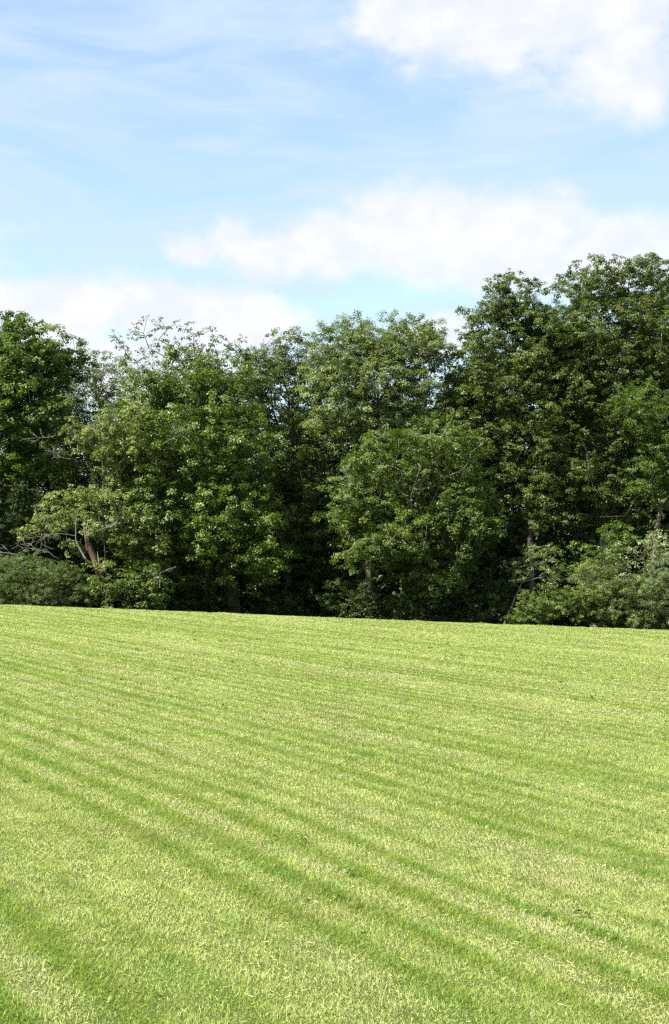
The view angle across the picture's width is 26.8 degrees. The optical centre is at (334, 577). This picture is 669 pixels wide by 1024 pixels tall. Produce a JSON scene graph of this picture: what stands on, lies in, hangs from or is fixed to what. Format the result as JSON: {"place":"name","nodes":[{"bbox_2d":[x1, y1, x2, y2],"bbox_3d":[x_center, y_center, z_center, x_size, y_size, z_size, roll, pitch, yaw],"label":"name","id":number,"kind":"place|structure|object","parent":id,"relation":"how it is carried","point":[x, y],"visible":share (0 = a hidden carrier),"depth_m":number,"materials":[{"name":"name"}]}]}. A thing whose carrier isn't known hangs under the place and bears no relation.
{"place":"outdoors","nodes":[
{"label":"outdoors","id":0,"kind":"place"},
{"bbox_2d":[0,585,668,1023],"bbox_3d":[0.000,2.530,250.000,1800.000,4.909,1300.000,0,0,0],"label":"ground","id":1,"kind":"structure","parent":0,"point":[416,1019],"depth_m":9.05,"materials":[{"name":"green plant"}]},
{"bbox_2d":[0,478,41,562],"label":"holly tree","id":2,"kind":"object","parent":1,"relation":"on","point":[8,519],"visible":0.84,"depth_m":68.99,"materials":[{"name":"green plant"}]},
{"bbox_2d":[0,547,91,606],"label":"willow bush","id":3,"kind":"object","parent":1,"relation":"on","point":[12,590],"visible":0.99,"depth_m":64.80,"materials":[{"name":"green plant"}]},
{"bbox_2d":[0,310,98,530],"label":"maple tree","id":4,"kind":"object","parent":1,"relation":"on","point":[24,380],"visible":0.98,"depth_m":69.79,"materials":[{"name":"green plant"}]},
{"bbox_2d":[1,417,119,606],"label":"tree","id":5,"kind":"object","parent":1,"relation":"on","point":[74,560],"visible":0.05,"depth_m":80.97,"materials":[{"name":"green plant"}]},
{"bbox_2d":[30,350,151,607],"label":"young elm tree","id":6,"kind":"object","parent":1,"relation":"on","point":[103,400],"visible":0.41,"depth_m":76.39,"materials":[{"name":"green plant"}]},
{"bbox_2d":[1,394,189,608],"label":"broken willow tree","id":7,"kind":"object","parent":1,"relation":"on","point":[100,529],"visible":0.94,"depth_m":66.98,"materials":[{"name":"green plant"}]},
{"bbox_2d":[80,559,174,609],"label":"hazel bush","id":8,"kind":"object","parent":1,"relation":"on","point":[132,587],"visible":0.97,"depth_m":65.37,"materials":[{"name":"green plant"}]},
{"bbox_2d":[71,386,211,604],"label":"tree","id":9,"kind":"object","parent":1,"relation":"on","point":[126,475],"visible":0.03,"depth_m":82.18,"materials":[{"name":"green plant"}]},
{"bbox_2d":[118,598,169,610],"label":"bramble bush","id":10,"kind":"object","parent":1,"relation":"on","point":[153,604],"visible":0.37,"depth_m":65.57,"materials":[{"name":"green plant"}]},
{"bbox_2d":[86,315,302,613],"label":"oak tree","id":11,"kind":"object","parent":1,"relation":"on","point":[207,383],"visible":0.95,"depth_m":68.78,"materials":[{"name":"green plant"}]},
{"bbox_2d":[154,571,237,612],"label":"bramble bush","id":12,"kind":"object","parent":1,"relation":"on","point":[209,598],"visible":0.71,"depth_m":69.42,"materials":[{"name":"green plant"}]},
{"bbox_2d":[168,367,283,610],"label":"tree","id":13,"kind":"object","parent":1,"relation":"on","point":[199,405],"visible":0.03,"depth_m":83.29,"materials":[{"name":"green plant"}]},
{"bbox_2d":[231,585,330,616],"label":"bramble bush","id":14,"kind":"object","parent":1,"relation":"on","point":[291,610],"visible":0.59,"depth_m":70.82,"materials":[{"name":"green plant"}]},
{"bbox_2d":[229,326,359,610],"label":"hornbeam tree","id":15,"kind":"object","parent":1,"relation":"on","point":[313,535],"visible":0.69,"depth_m":74.21,"materials":[{"name":"green plant"}]},
{"bbox_2d":[248,381,387,616],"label":"tree","id":16,"kind":"object","parent":1,"relation":"on","point":[334,462],"visible":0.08,"depth_m":82.50,"materials":[{"name":"green plant"}]},
{"bbox_2d":[0,713,668,1023],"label":"grass thatch","id":17,"kind":"object","parent":1,"relation":"on","point":[294,988],"depth_m":7.29,"materials":[{"name":"plant"}]},
{"bbox_2d":[0,455,668,628],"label":"undergrowth","id":18,"kind":"object","parent":1,"relation":"on","point":[512,541],"visible":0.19,"depth_m":75.92,"materials":[{"name":"green plant"}]},
{"bbox_2d":[307,578,402,618],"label":"bramble bush","id":19,"kind":"object","parent":1,"relation":"on","point":[373,605],"visible":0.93,"depth_m":69.56,"materials":[{"name":"green plant"}]},
{"bbox_2d":[293,309,458,618],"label":"ash tree","id":20,"kind":"object","parent":1,"relation":"on","point":[381,354],"visible":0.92,"depth_m":71.67,"materials":[{"name":"green plant"}]},
{"bbox_2d":[344,395,466,619],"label":"tree","id":21,"kind":"object","parent":1,"relation":"on","point":[422,489],"visible":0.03,"depth_m":82.96,"materials":[{"name":"green plant"}]},
{"bbox_2d":[309,410,507,611],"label":"field maple tree","id":22,"kind":"object","parent":1,"relation":"on","point":[454,522],"visible":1,"depth_m":67.12,"materials":[{"name":"green plant"}]},
{"bbox_2d":[376,579,463,621],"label":"bramble bush","id":23,"kind":"object","parent":1,"relation":"on","point":[415,612],"visible":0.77,"depth_m":68.27,"materials":[{"name":"green plant"}]},
{"bbox_2d":[430,568,518,623],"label":"bramble bush","id":24,"kind":"object","parent":1,"relation":"on","point":[488,598],"visible":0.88,"depth_m":68.75,"materials":[{"name":"green plant"}]},
{"bbox_2d":[402,332,571,616],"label":"tree","id":25,"kind":"object","parent":1,"relation":"on","point":[500,454],"visible":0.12,"depth_m":82.45,"materials":[{"name":"green plant"}]},
{"bbox_2d":[431,268,593,624],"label":"alder tree","id":26,"kind":"object","parent":1,"relation":"on","point":[539,364],"visible":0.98,"depth_m":71.57,"materials":[{"name":"green plant"}]},
{"bbox_2d":[498,542,576,623],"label":"cherry sapling","id":27,"kind":"object","parent":1,"relation":"on","point":[532,558],"visible":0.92,"depth_m":67.48,"materials":[{"name":"green plant"}]},
{"bbox_2d":[504,582,603,624],"bbox_3d":[9.924,1.325,63.661,4.641,2.268,3.648,0,0,0],"label":"elder bush","id":28,"kind":"object","parent":1,"relation":"on","point":[560,603],"visible":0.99,"depth_m":62.92,"materials":[{"name":"green plant"}]},
{"bbox_2d":[489,306,647,599],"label":"tree","id":29,"kind":"object","parent":1,"relation":"on","point":[585,451],"visible":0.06,"depth_m":82.94,"materials":[{"name":"green plant"}]},
{"bbox_2d":[529,252,668,627],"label":"lime tree","id":30,"kind":"object","parent":1,"relation":"on","point":[606,497],"visible":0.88,"depth_m":71.93,"materials":[{"name":"green plant"}]},
{"bbox_2d":[560,518,641,627],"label":"maple sapling","id":31,"kind":"object","parent":1,"relation":"on","point":[606,552],"visible":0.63,"depth_m":67.26,"materials":[{"name":"green plant"}]},
{"bbox_2d":[567,557,659,628],"bbox_3d":[12.665,0.885,64.017,3.877,3.622,4.489,0,0,0],"label":"sallow bush","id":32,"kind":"object","parent":1,"relation":"on","point":[613,602],"visible":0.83,"depth_m":63.14,"materials":[{"name":"green plant"}]},
{"bbox_2d":[586,294,668,572],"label":"tree","id":33,"kind":"object","parent":1,"relation":"on","point":[664,517],"visible":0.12,"depth_m":82.52,"materials":[{"name":"green plant"}]},
{"bbox_2d":[600,377,668,628],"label":"sycamore tree","id":34,"kind":"object","parent":1,"relation":"on","point":[636,407],"visible":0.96,"depth_m":69.60,"materials":[{"name":"green plant"}]},
{"bbox_2d":[604,529,668,582],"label":"whitebeam shrub","id":35,"kind":"object","parent":1,"relation":"on","point":[654,556],"visible":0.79,"depth_m":66.34,"materials":[{"name":"green plant"}]},
{"bbox_2d":[618,552,668,629],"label":"silver willow bush","id":36,"kind":"object","parent":1,"relation":"on","point":[656,590],"visible":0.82,"depth_m":63.11,"materials":[{"name":"green plant"}]},
{"bbox_2d":[639,375,668,456],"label":"tree","id":37,"kind":"object","parent":1,"relation":"on","point":[667,421],"visible":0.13,"depth_m":81.30,"materials":[{"name":"green plant"}]},
{"bbox_2d":[0,0,668,583],"label":"sky","id":38,"kind":"structure","parent":0,"point":[249,168],"materials":[{"name":"blue"}]}
]}

